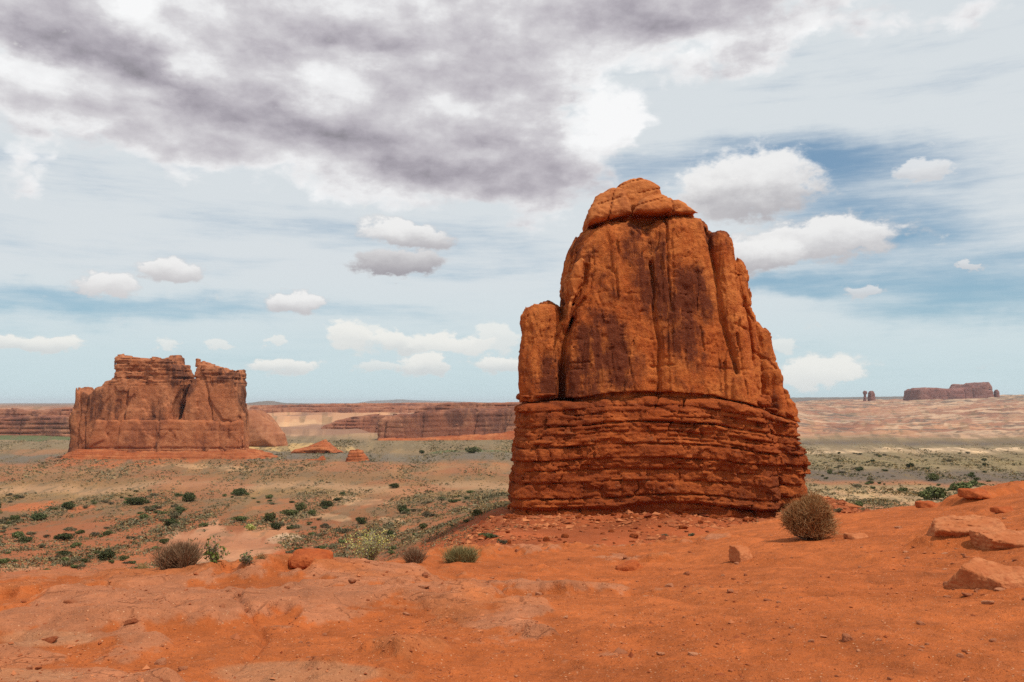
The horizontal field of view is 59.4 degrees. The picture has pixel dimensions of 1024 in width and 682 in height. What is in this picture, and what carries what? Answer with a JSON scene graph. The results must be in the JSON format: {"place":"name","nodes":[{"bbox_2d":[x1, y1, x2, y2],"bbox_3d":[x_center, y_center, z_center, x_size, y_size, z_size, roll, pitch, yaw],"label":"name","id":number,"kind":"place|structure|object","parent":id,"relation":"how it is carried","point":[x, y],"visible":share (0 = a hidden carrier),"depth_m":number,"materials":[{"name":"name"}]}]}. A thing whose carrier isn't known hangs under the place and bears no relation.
{"place":"outdoors","nodes":[
{"label":"outdoors","id":0,"kind":"place"},
{"bbox_2d":[0,407,72,436],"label":"canyon cliff","id":1,"kind":"structure","parent":0,"point":[35,422],"depth_m":1693.25,"materials":[{"name":"stone"}]},
{"bbox_2d":[247,401,301,404],"bbox_3d":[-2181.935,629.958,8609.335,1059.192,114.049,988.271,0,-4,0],"label":"hills","id":2,"kind":"structure","parent":0,"point":[267,403],"depth_m":8535.08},
{"bbox_2d":[321,414,397,432],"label":"canyon cliff","id":3,"kind":"structure","parent":0,"point":[368,423],"depth_m":1901.81,"materials":[{"name":"stone"}]},
{"bbox_2d":[247,402,499,412],"bbox_3d":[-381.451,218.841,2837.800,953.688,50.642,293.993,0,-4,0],"label":"canyon cliff","id":4,"kind":"structure","parent":0,"point":[368,407],"depth_m":2713.77,"materials":[{"name":"stone"}]},
{"bbox_2d":[359,399,489,402],"bbox_3d":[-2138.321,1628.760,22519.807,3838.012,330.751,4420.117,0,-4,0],"label":"hills","id":5,"kind":"structure","parent":0,"point":[399,401],"depth_m":22241.45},
{"bbox_2d":[377,402,519,440],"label":"mesa cliff","id":6,"kind":"structure","parent":0,"point":[469,421],"depth_m":1522.38,"materials":[{"name":"stone"}]},
{"bbox_2d":[0,394,1023,681],"bbox_3d":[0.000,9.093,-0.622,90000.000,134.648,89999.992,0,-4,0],"label":"ground","id":7,"kind":"structure","parent":0,"point":[946,426],"depth_m":10.62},
{"bbox_2d":[0,558,9,563],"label":"green shrub","id":8,"kind":"object","parent":7,"relation":"on","point":[4,560],"visible":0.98,"depth_m":145.37,"materials":[{"name":"green plant"}]},
{"bbox_2d":[9,514,19,519],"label":"green shrub","id":9,"kind":"object","parent":7,"relation":"on","point":[13,517],"visible":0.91,"depth_m":276.37,"materials":[{"name":"green plant"}]},
{"bbox_2d":[11,530,23,537],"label":"green shrub","id":10,"kind":"object","parent":7,"relation":"on","point":[16,534],"visible":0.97,"depth_m":215.87,"materials":[{"name":"green plant"}]},
{"bbox_2d":[18,536,33,541],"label":"green shrub","id":11,"kind":"object","parent":7,"relation":"on","point":[24,538],"visible":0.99,"depth_m":206.16,"materials":[{"name":"green plant"}]},
{"bbox_2d":[31,512,47,520],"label":"juniper bush","id":12,"kind":"object","parent":7,"relation":"on","point":[38,515],"visible":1,"depth_m":281.90,"materials":[{"name":"green plant"}]},
{"bbox_2d":[42,636,58,642],"bbox_3d":[-3.339,2.166,6.510,0.098,0.049,0.108,-11,-8,-6],"label":"stone","id":13,"kind":"object","parent":7,"relation":"on","point":[51,639],"visible":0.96,"depth_m":6.47,"materials":[{"name":"stone"}]},
{"bbox_2d":[56,550,71,554],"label":"juniper bush","id":14,"kind":"object","parent":7,"relation":"on","point":[63,552],"visible":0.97,"depth_m":166.70,"materials":[{"name":"green plant"}]},
{"bbox_2d":[53,532,76,539],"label":"juniper bush","id":15,"kind":"object","parent":7,"relation":"on","point":[64,536],"visible":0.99,"depth_m":206.58,"materials":[{"name":"green plant"}]},
{"bbox_2d":[60,560,73,565],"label":"sage bush","id":16,"kind":"object","parent":7,"relation":"on","point":[65,563],"visible":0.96,"depth_m":143.85,"materials":[{"name":"green plant"}]},
{"bbox_2d":[61,501,75,509],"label":"juniper bush","id":17,"kind":"object","parent":7,"relation":"on","point":[69,505],"visible":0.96,"depth_m":327.70,"materials":[{"name":"green plant"}]},
{"bbox_2d":[62,527,76,530],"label":"sage bush","id":18,"kind":"object","parent":7,"relation":"on","point":[69,528],"visible":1,"depth_m":240.01,"materials":[{"name":"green plant"}]},
{"bbox_2d":[63,599,77,602],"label":"stone","id":19,"kind":"object","parent":7,"relation":"on","point":[70,601],"visible":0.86,"depth_m":8.33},
{"bbox_2d":[70,558,81,561],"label":"sage bush","id":20,"kind":"object","parent":7,"relation":"on","point":[74,559],"visible":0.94,"depth_m":151.32,"materials":[{"name":"green plant"}]},
{"bbox_2d":[72,542,81,545],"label":"green shrub","id":21,"kind":"object","parent":7,"relation":"on","point":[77,543],"visible":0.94,"depth_m":193.66,"materials":[{"name":"green plant"}]},
{"bbox_2d":[75,529,84,533],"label":"green shrub","id":22,"kind":"object","parent":7,"relation":"on","point":[80,531],"visible":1,"depth_m":231.70,"materials":[{"name":"green plant"}]},
{"bbox_2d":[77,563,85,567],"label":"sage bush","id":23,"kind":"object","parent":7,"relation":"on","point":[81,565],"visible":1,"depth_m":138.97,"materials":[{"name":"green plant"}]},
{"bbox_2d":[97,549,115,559],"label":"juniper bush","id":24,"kind":"object","parent":7,"relation":"on","point":[108,553],"visible":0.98,"depth_m":155.75,"materials":[{"name":"green plant"}]},
{"bbox_2d":[103,531,112,535],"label":"green shrub","id":25,"kind":"object","parent":7,"relation":"on","point":[105,533],"visible":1,"depth_m":226.05,"materials":[{"name":"green plant"}]},
{"bbox_2d":[119,556,128,560],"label":"green shrub","id":26,"kind":"object","parent":7,"relation":"on","point":[122,558],"visible":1,"depth_m":155.22,"materials":[{"name":"green plant"}]},
{"bbox_2d":[124,618,138,624],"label":"stone","id":27,"kind":"object","parent":7,"relation":"on","point":[131,621],"visible":0.96,"depth_m":7.20,"materials":[{"name":"stone"}]},
{"bbox_2d":[125,496,147,504],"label":"juniper bush","id":28,"kind":"object","parent":7,"relation":"on","point":[140,500],"visible":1,"depth_m":351.00,"materials":[{"name":"green plant"}]},
{"bbox_2d":[135,563,149,568],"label":"grass tuft","id":29,"kind":"object","parent":7,"relation":"on","point":[144,566],"visible":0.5,"depth_m":12.99,"materials":[{"name":"plant"}]},
{"bbox_2d":[139,513,147,518],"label":"green shrub","id":30,"kind":"object","parent":7,"relation":"on","point":[144,515],"visible":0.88,"depth_m":285.19,"materials":[{"name":"green plant"}]},
{"bbox_2d":[154,657,165,664],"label":"stone","id":31,"kind":"object","parent":7,"relation":"on","point":[161,661],"visible":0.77,"depth_m":6.00,"materials":[{"name":"stone"}]},
{"bbox_2d":[159,538,168,543],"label":"green shrub","id":32,"kind":"object","parent":7,"relation":"on","point":[164,540],"visible":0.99,"depth_m":198.26,"materials":[{"name":"green plant"}]},
{"bbox_2d":[60,354,277,458],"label":"sandstone tower","id":33,"kind":"structure","parent":7,"relation":"on","point":[172,406],"depth_m":831.00,"materials":[{"name":"stone"}]},
{"bbox_2d":[164,517,178,524],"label":"juniper bush","id":34,"kind":"object","parent":7,"relation":"on","point":[169,521],"visible":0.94,"depth_m":259.38,"materials":[{"name":"green plant"}]},
{"bbox_2d":[168,511,179,518],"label":"sage bush","id":35,"kind":"object","parent":7,"relation":"on","point":[174,515],"visible":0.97,"depth_m":283.21,"materials":[{"name":"green plant"}]},
{"bbox_2d":[148,539,205,569],"bbox_3d":[-4.526,2.905,12.174,0.750,0.373,0.859,0,-4,0],"label":"dry bush","id":36,"kind":"object","parent":7,"relation":"on","point":[179,555],"visible":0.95,"depth_m":12.06,"materials":[{"name":"plant"}]},
{"bbox_2d":[174,506,186,510],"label":"juniper bush","id":37,"kind":"object","parent":7,"relation":"on","point":[177,508],"visible":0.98,"depth_m":318.53,"materials":[{"name":"green plant"}]},
{"bbox_2d":[178,666,187,670],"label":"stone","id":38,"kind":"object","parent":7,"relation":"on","point":[181,668],"visible":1,"depth_m":5.72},
{"bbox_2d":[182,492,196,501],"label":"juniper bush","id":39,"kind":"object","parent":7,"relation":"on","point":[187,496],"visible":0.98,"depth_m":365.67,"materials":[{"name":"green plant"}]},
{"bbox_2d":[198,523,208,526],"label":"green shrub","id":40,"kind":"object","parent":7,"relation":"on","point":[203,524],"visible":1,"depth_m":257.72,"materials":[{"name":"green plant"}]},
{"bbox_2d":[196,535,229,564],"bbox_3d":[-3.965,2.771,11.956,0.465,0.445,0.325,0,-4,0],"label":"leafy plant","id":41,"kind":"object","parent":7,"relation":"on","point":[213,555],"visible":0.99,"depth_m":11.90,"materials":[{"name":"green plant"}]},
{"bbox_2d":[231,516,247,520],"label":"green shrub","id":42,"kind":"object","parent":7,"relation":"on","point":[240,518],"visible":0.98,"depth_m":277.87,"materials":[{"name":"green plant"}]},
{"bbox_2d":[233,488,246,495],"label":"juniper bush","id":43,"kind":"object","parent":7,"relation":"on","point":[240,491],"visible":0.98,"depth_m":406.82,"materials":[{"name":"green plant"}]},
{"bbox_2d":[239,550,252,564],"bbox_3d":[-3.485,2.863,11.835,0.226,0.218,0.232,2,-4,-29],"label":"leafy plant","id":44,"kind":"object","parent":7,"relation":"on","point":[246,558],"visible":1,"depth_m":11.80,"materials":[{"name":"green plant"}]},
{"bbox_2d":[246,523,255,530],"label":"shrub","id":45,"kind":"object","parent":7,"relation":"on","point":[250,526],"visible":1,"depth_m":240.41,"materials":[{"name":"yellow plant"}]},
{"bbox_2d":[254,552,268,558],"bbox_3d":[-3.353,2.902,12.037,0.201,0.167,0.225,0,-4,0],"label":"grass tuft","id":46,"kind":"object","parent":7,"relation":"on","point":[262,557],"visible":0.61,"depth_m":12.04,"materials":[{"name":"plant"}]},
{"bbox_2d":[248,410,287,446],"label":"sandstone dome","id":47,"kind":"structure","parent":7,"relation":"on","point":[265,429],"depth_m":1186.15,"materials":[{"name":"stone"}]},
{"bbox_2d":[264,512,275,520],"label":"green shrub","id":48,"kind":"object","parent":7,"relation":"on","point":[270,517],"visible":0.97,"depth_m":271.59,"materials":[{"name":"green plant"}]},
{"bbox_2d":[270,522,280,529],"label":"juniper bush","id":49,"kind":"object","parent":7,"relation":"on","point":[274,525],"visible":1,"depth_m":244.34,"materials":[{"name":"green plant"}]},
{"bbox_2d":[279,509,298,515],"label":"green shrub","id":50,"kind":"object","parent":7,"relation":"on","point":[290,512],"visible":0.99,"depth_m":300.87,"materials":[{"name":"green plant"}]},
{"bbox_2d":[295,502,306,510],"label":"green shrub","id":51,"kind":"object","parent":7,"relation":"on","point":[301,506],"visible":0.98,"depth_m":318.90,"materials":[{"name":"green plant"}]},
{"bbox_2d":[288,548,332,569],"bbox_3d":[-2.806,3.010,12.438,0.594,0.232,0.513,0,-4,0],"label":"boulder","id":52,"kind":"object","parent":7,"relation":"on","point":[303,558],"visible":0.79,"depth_m":12.31,"materials":[{"name":"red stone"}]},
{"bbox_2d":[307,510,315,515],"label":"green shrub","id":53,"kind":"object","parent":7,"relation":"on","point":[311,512],"visible":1,"depth_m":299.30,"materials":[{"name":"green plant"}]},
{"bbox_2d":[307,456,325,459],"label":"rock ledge","id":54,"kind":"object","parent":7,"relation":"on","point":[321,458],"visible":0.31,"depth_m":790.46,"materials":[{"name":"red stone"}]},
{"bbox_2d":[291,439,344,452],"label":"red knoll","id":55,"kind":"structure","parent":7,"relation":"on","point":[324,446],"depth_m":962.38,"materials":[{"name":"stone"}]},
{"bbox_2d":[319,500,334,506],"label":"juniper bush","id":56,"kind":"object","parent":7,"relation":"on","point":[329,503],"visible":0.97,"depth_m":334.61,"materials":[{"name":"green plant"}]},
{"bbox_2d":[327,544,337,548],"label":"sage bush","id":57,"kind":"object","parent":7,"relation":"on","point":[332,546],"visible":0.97,"depth_m":175.00,"materials":[{"name":"green plant"}]},
{"bbox_2d":[334,528,351,532],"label":"sage bush","id":58,"kind":"object","parent":7,"relation":"on","point":[344,530],"visible":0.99,"depth_m":226.43,"materials":[{"name":"green plant"}]},
{"bbox_2d":[348,578,356,583],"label":"stone","id":59,"kind":"object","parent":7,"relation":"on","point":[351,580],"visible":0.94,"depth_m":10.55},
{"bbox_2d":[345,449,368,461],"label":"sandstone pedestal","id":60,"kind":"object","parent":7,"relation":"on","point":[357,455],"visible":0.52,"depth_m":768.83,"materials":[{"name":"stone"}]},
{"bbox_2d":[355,516,367,523],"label":"sage bush","id":61,"kind":"object","parent":7,"relation":"on","point":[360,520],"visible":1,"depth_m":253.85,"materials":[{"name":"green plant"}]},
{"bbox_2d":[341,525,390,560],"bbox_3d":[-2.421,3.466,15.230,0.875,0.642,1.057,0,-4,0],"label":"flowering bush","id":62,"kind":"object","parent":7,"relation":"on","point":[370,552],"visible":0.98,"depth_m":15.13,"materials":[{"name":"yellow plant"}]},
{"bbox_2d":[389,483,399,487],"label":"juniper bush","id":63,"kind":"object","parent":7,"relation":"on","point":[394,485],"visible":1,"depth_m":439.43,"materials":[{"name":"green plant"}]},
{"bbox_2d":[397,505,406,512],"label":"juniper bush","id":64,"kind":"object","parent":7,"relation":"on","point":[401,507],"visible":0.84,"depth_m":282.96,"materials":[{"name":"green plant"}]},
{"bbox_2d":[399,545,428,563],"bbox_3d":[-1.663,3.672,15.396,0.530,0.289,0.633,0,-4,0],"label":"dry bush","id":65,"kind":"object","parent":7,"relation":"on","point":[416,555],"visible":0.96,"depth_m":15.28,"materials":[{"name":"plant"}]},
{"bbox_2d":[419,523,427,528],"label":"green shrub","id":66,"kind":"object","parent":7,"relation":"on","point":[422,525],"visible":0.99,"depth_m":182.97,"materials":[{"name":"green plant"}]},
{"bbox_2d":[418,584,430,588],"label":"stone","id":67,"kind":"object","parent":7,"relation":"on","point":[424,586],"visible":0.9,"depth_m":9.61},
{"bbox_2d":[439,544,482,562],"bbox_3d":[-0.918,3.862,16.219,0.772,0.342,0.816,0,-4,0],"label":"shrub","id":68,"kind":"object","parent":7,"relation":"on","point":[462,554],"visible":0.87,"depth_m":16.07,"materials":[{"name":"green plant"}]},
{"bbox_2d":[465,446,481,452],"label":"cottonwood clump","id":69,"kind":"object","parent":7,"relation":"on","point":[474,449],"visible":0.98,"depth_m":941.49,"materials":[{"name":"green plant"}]},
{"bbox_2d":[471,509,482,515],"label":"green shrub","id":70,"kind":"object","parent":7,"relation":"on","point":[475,512],"visible":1,"depth_m":112.65,"materials":[{"name":"green plant"}]},
{"bbox_2d":[497,539,506,543],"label":"desert tuft","id":71,"kind":"object","parent":7,"relation":"on","point":[503,541],"visible":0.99,"depth_m":61.16,"materials":[{"name":"green plant"}]},
{"bbox_2d":[0,439,1023,574],"bbox_3d":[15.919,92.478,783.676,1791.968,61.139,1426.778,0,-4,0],"label":"scrub","id":72,"kind":"object","parent":7,"relation":"on","point":[389,525],"visible":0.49,"depth_m":304.59,"materials":[{"name":"green plant"}]},
{"bbox_2d":[0,439,1023,571],"bbox_3d":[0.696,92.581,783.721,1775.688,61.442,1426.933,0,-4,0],"label":"dry grass","id":73,"kind":"structure","parent":7,"relation":"on","point":[344,526],"depth_m":305.38,"materials":[{"name":"plant"}]},
{"bbox_2d":[613,647,627,653],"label":"stone","id":74,"kind":"object","parent":7,"relation":"on","point":[618,650],"visible":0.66,"depth_m":6.64,"materials":[{"name":"stone"}]},
{"bbox_2d":[616,560,642,570],"bbox_3d":[1.959,3.758,14.983,0.453,0.186,0.275,0,-4,0],"label":"rock","id":75,"kind":"object","parent":7,"relation":"on","point":[630,565],"visible":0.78,"depth_m":14.89,"materials":[{"name":"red stone"}]},
{"bbox_2d":[629,533,637,538],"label":"rock","id":76,"kind":"object","parent":7,"relation":"on","point":[632,535],"visible":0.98,"depth_m":66.26,"materials":[{"name":"red stone"}]},
{"bbox_2d":[434,495,869,547],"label":"rubble","id":77,"kind":"object","parent":7,"relation":"on","point":[703,515],"visible":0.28,"depth_m":79.00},
{"bbox_2d":[678,525,687,528],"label":"rock","id":78,"kind":"object","parent":77,"relation":"on","point":[682,527],"visible":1,"depth_m":74.86,"materials":[{"name":"red stone"}]},
{"bbox_2d":[507,178,810,518],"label":"sandstone butte","id":79,"kind":"object","parent":7,"relation":"on","point":[650,377],"visible":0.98,"depth_m":89.44,"materials":[{"name":"stone"}]},
{"bbox_2d":[688,652,697,655],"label":"stone","id":80,"kind":"object","parent":7,"relation":"on","point":[693,653],"visible":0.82,"depth_m":6.39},
{"bbox_2d":[728,545,752,562],"bbox_3d":[3.683,3.421,14.403,0.356,0.257,0.333,0,-4,0],"label":"rock","id":81,"kind":"object","parent":7,"relation":"on","point":[739,553],"visible":0.89,"depth_m":14.37,"materials":[{"name":"stone"}]},
{"bbox_2d":[742,517,753,520],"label":"rock","id":82,"kind":"object","parent":7,"relation":"on","point":[748,519],"visible":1,"depth_m":82.58,"materials":[{"name":"red stone"}]},
{"bbox_2d":[776,489,842,539],"bbox_3d":[5.553,3.232,16.826,1.178,1.009,1.142,2,-4,-24],"label":"dry bush","id":83,"kind":"object","parent":7,"relation":"on","point":[808,517],"visible":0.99,"depth_m":16.57,"materials":[{"name":"plant"}]},
{"bbox_2d":[842,633,853,641],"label":"stone","id":84,"kind":"object","parent":7,"relation":"on","point":[846,637],"visible":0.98,"depth_m":6.50,"materials":[{"name":"stone"}]},
{"bbox_2d":[843,532,867,539],"bbox_3d":[6.232,3.530,16.201,0.415,0.118,0.310,0,-4,0],"label":"rock","id":85,"kind":"object","parent":7,"relation":"on","point":[852,536],"visible":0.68,"depth_m":16.18,"materials":[{"name":"stone"}]},
{"bbox_2d":[855,501,863,506],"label":"green shrub","id":86,"kind":"object","parent":7,"relation":"on","point":[858,503],"visible":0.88,"depth_m":157.74,"materials":[{"name":"green plant"}]},
{"bbox_2d":[863,391,866,400],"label":"balanced rock","id":87,"kind":"object","parent":7,"relation":"on","point":[864,397],"visible":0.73,"depth_m":4693.31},
{"bbox_2d":[867,391,875,400],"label":"rock stub","id":88,"kind":"object","parent":7,"relation":"on","point":[871,395],"visible":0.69,"depth_m":4697.68,"materials":[{"name":"stone"}]},
{"bbox_2d":[897,487,907,491],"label":"green shrub","id":89,"kind":"object","parent":7,"relation":"on","point":[903,489],"visible":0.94,"depth_m":268.80,"materials":[{"name":"green plant"}]},
{"bbox_2d":[916,620,925,624],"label":"stone","id":90,"kind":"object","parent":7,"relation":"on","point":[918,622],"visible":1,"depth_m":7.19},
{"bbox_2d":[915,500,937,507],"bbox_3d":[12.191,4.796,26.235,0.667,0.231,0.522,0,-4,0],"label":"rock","id":91,"kind":"object","parent":7,"relation":"on","point":[924,504],"visible":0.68,"depth_m":26.14,"materials":[{"name":"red stone"}]},
{"bbox_2d":[917,486,946,499],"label":"juniper bush","id":92,"kind":"object","parent":7,"relation":"on","point":[932,494],"visible":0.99,"depth_m":206.90,"materials":[{"name":"green plant"}]},
{"bbox_2d":[925,473,939,480],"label":"juniper bush","id":93,"kind":"object","parent":7,"relation":"on","point":[933,476],"visible":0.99,"depth_m":376.01,"materials":[{"name":"green plant"}]},
{"bbox_2d":[903,382,993,400],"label":"skyline butte","id":94,"kind":"object","parent":7,"relation":"on","point":[974,390],"visible":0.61,"depth_m":4706.41,"materials":[{"name":"stone"}]},
{"bbox_2d":[956,653,963,657],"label":"stone","id":95,"kind":"object","parent":7,"relation":"on","point":[960,655],"visible":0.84,"depth_m":5.93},
{"bbox_2d":[949,481,972,490],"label":"juniper bush","id":96,"kind":"object","parent":7,"relation":"on","point":[961,484],"visible":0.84,"depth_m":269.40,"materials":[{"name":"green plant"}]},
{"bbox_2d":[926,514,1006,536],"bbox_3d":[7.065,2.921,13.914,1.172,0.365,1.108,0,-4,0],"label":"rock slab","id":97,"kind":"object","parent":7,"relation":"on","point":[951,526],"visible":0.56,"depth_m":13.87,"materials":[{"name":"stone"}]},
{"bbox_2d":[961,593,972,596],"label":"stone","id":98,"kind":"object","parent":7,"relation":"on","point":[967,594],"visible":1,"depth_m":8.81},
{"bbox_2d":[957,488,990,498],"bbox_3d":[12.290,4.041,23.779,0.743,0.250,0.622,0,-4,0],"label":"rock","id":99,"kind":"object","parent":7,"relation":"on","point":[976,493],"visible":1,"depth_m":23.69,"materials":[{"name":"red stone"}]},
{"bbox_2d":[968,480,981,486],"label":"juniper bush","id":100,"kind":"object","parent":7,"relation":"on","point":[974,483],"visible":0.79,"depth_m":315.11,"materials":[{"name":"green plant"}]},
{"bbox_2d":[944,557,1023,589],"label":"boulder","id":101,"kind":"object","parent":7,"relation":"on","point":[977,572],"visible":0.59,"depth_m":9.10,"materials":[{"name":"stone"}]},
{"bbox_2d":[981,600,994,603],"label":"stone","id":102,"kind":"object","parent":7,"relation":"on","point":[986,602],"visible":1,"depth_m":8.01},
{"bbox_2d":[969,529,1023,549],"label":"rock slab","id":103,"kind":"object","parent":7,"relation":"on","point":[995,539],"visible":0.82,"depth_m":12.86,"materials":[{"name":"stone"}]},
{"bbox_2d":[994,390,999,396],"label":"rock stub","id":104,"kind":"object","parent":7,"relation":"on","point":[996,393],"visible":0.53,"depth_m":4698.81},
{"bbox_2d":[994,587,1004,590],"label":"stone","id":105,"kind":"object","parent":7,"relation":"on","point":[998,589],"visible":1,"depth_m":8.83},
{"bbox_2d":[990,506,1013,512],"bbox_3d":[10.027,3.443,18.316,0.444,0.131,0.322,0,-4,0],"label":"rock","id":106,"kind":"object","parent":7,"relation":"on","point":[997,509],"visible":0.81,"depth_m":18.29,"materials":[{"name":"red stone"}]},
{"bbox_2d":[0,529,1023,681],"bbox_3d":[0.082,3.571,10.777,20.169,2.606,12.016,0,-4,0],"label":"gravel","id":107,"kind":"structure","parent":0,"point":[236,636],"depth_m":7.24,"materials":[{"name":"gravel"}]},
{"bbox_2d":[0,0,1023,402],"label":"sky","id":108,"kind":"structure","parent":0,"point":[322,201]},
{"bbox_2d":[790,396,902,401],"bbox_3d":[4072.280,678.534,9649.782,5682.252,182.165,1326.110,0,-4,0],"label":"hills","id":109,"kind":"structure","parent":0,"point":[798,399],"depth_m":9588.42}
]}

